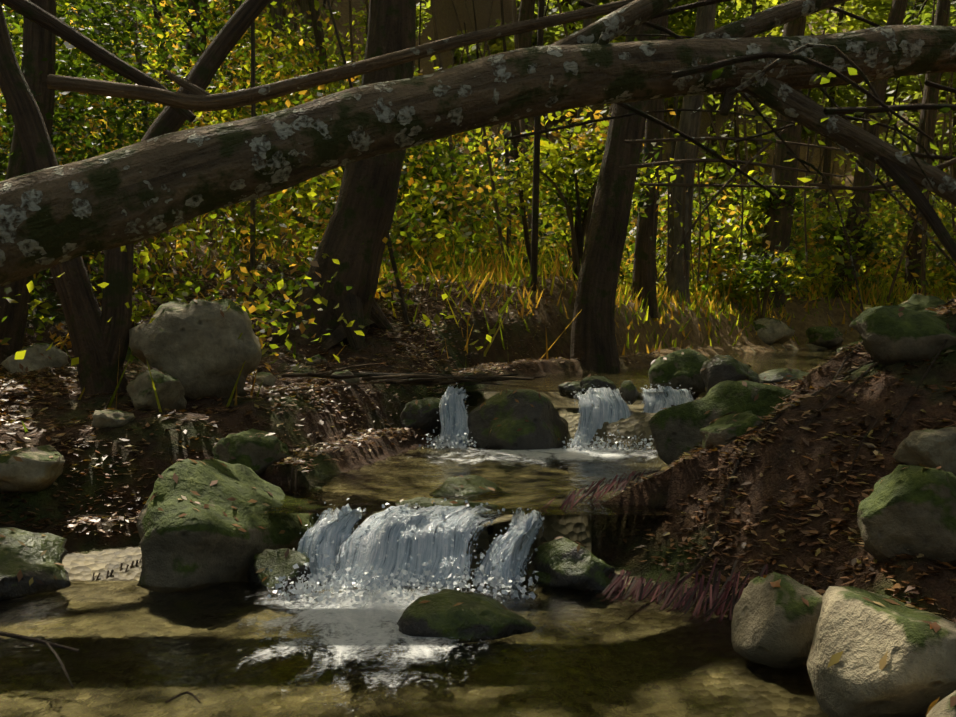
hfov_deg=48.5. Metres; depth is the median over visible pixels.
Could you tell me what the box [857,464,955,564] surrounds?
rock
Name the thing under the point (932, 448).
mound rock
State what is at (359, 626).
water foam
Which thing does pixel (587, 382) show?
rock
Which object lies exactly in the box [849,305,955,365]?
mound rock
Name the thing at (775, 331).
lit rock
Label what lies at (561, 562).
lower lip rock
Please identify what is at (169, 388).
round rock
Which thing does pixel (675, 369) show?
lip rock
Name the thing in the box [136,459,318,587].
mossy rock
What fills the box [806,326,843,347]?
rock
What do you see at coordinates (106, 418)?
small pale rock
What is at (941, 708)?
rock
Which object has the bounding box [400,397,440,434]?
rock
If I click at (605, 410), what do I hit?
waterfall
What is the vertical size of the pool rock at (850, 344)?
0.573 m
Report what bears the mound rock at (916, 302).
on the terrain ground
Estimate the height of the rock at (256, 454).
0.329 m
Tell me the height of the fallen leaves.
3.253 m
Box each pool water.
[0,581,829,716]
[423,348,837,391]
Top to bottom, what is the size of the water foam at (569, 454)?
0.001 m
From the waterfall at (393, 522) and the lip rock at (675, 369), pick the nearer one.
the waterfall at (393, 522)
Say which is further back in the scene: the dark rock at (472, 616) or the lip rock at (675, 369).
the lip rock at (675, 369)
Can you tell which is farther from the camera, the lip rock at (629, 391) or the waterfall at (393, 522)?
the lip rock at (629, 391)
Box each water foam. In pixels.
[237,586,514,711]
[428,447,656,470]
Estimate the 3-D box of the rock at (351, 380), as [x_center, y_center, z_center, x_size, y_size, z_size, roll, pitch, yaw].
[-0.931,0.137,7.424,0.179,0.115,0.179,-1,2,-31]
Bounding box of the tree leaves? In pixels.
[0,0,955,462]
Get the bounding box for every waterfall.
[297,504,366,582]
[328,505,500,589]
[435,386,468,445]
[474,507,543,586]
[570,387,632,446]
[639,385,693,412]
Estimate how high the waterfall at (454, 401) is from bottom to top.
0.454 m
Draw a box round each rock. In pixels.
[0,445,64,492]
[0,527,70,597]
[1,343,68,373]
[91,409,134,427]
[127,369,186,412]
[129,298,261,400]
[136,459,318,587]
[212,428,290,474]
[246,548,310,587]
[251,372,275,387]
[306,354,327,363]
[332,370,359,382]
[395,497,497,525]
[397,589,535,638]
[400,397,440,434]
[434,475,496,495]
[468,389,567,449]
[527,537,614,589]
[558,381,581,399]
[580,375,615,395]
[620,380,638,404]
[648,348,708,399]
[700,355,760,392]
[700,410,765,448]
[731,572,822,668]
[753,317,794,344]
[758,368,808,384]
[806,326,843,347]
[807,586,955,716]
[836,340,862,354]
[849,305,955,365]
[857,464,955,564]
[892,426,955,475]
[898,294,945,310]
[926,690,955,716]
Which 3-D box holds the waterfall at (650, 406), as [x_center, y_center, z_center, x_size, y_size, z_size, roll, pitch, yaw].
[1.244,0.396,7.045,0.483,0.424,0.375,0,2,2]
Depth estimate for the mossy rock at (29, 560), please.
4.17 m
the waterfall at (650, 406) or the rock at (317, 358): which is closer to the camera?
the waterfall at (650, 406)
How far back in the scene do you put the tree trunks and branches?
5.45 m
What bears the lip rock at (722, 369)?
on the terrain ground
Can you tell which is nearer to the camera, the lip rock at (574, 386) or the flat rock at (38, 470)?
the flat rock at (38, 470)
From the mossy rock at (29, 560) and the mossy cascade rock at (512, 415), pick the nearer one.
the mossy rock at (29, 560)
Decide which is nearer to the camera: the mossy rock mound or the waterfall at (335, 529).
the waterfall at (335, 529)
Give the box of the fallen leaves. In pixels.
[0,149,955,715]
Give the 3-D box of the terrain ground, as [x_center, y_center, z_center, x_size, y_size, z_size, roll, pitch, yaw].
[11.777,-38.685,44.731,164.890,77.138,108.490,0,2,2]
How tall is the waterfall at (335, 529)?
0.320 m
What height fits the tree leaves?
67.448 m
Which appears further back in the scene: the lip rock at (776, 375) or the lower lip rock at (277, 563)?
the lip rock at (776, 375)
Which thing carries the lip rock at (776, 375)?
on the terrain ground
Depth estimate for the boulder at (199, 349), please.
6.14 m
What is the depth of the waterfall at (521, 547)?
4.25 m
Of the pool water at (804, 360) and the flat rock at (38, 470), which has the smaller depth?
the flat rock at (38, 470)
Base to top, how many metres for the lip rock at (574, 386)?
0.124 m
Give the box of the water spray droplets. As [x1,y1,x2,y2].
[266,381,694,604]
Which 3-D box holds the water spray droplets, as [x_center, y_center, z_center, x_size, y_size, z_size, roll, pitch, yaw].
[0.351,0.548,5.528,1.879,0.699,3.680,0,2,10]
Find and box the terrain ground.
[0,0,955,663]
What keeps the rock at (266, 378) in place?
on the terrain ground
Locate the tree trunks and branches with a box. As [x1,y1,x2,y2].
[0,0,955,702]
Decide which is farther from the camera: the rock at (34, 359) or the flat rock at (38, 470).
the rock at (34, 359)
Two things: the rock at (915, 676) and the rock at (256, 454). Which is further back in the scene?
the rock at (256, 454)
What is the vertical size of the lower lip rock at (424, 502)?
0.130 m
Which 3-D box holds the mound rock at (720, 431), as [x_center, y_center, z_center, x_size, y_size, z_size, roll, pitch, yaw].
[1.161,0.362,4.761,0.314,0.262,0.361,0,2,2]
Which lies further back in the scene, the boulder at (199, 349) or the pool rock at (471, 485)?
the boulder at (199, 349)
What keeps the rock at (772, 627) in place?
on the pool water at (146, 651)
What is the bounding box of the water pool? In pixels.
[248,446,692,514]
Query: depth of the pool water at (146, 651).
3.19 m
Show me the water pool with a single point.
(371, 488)
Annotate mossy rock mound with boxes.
[648,380,793,464]

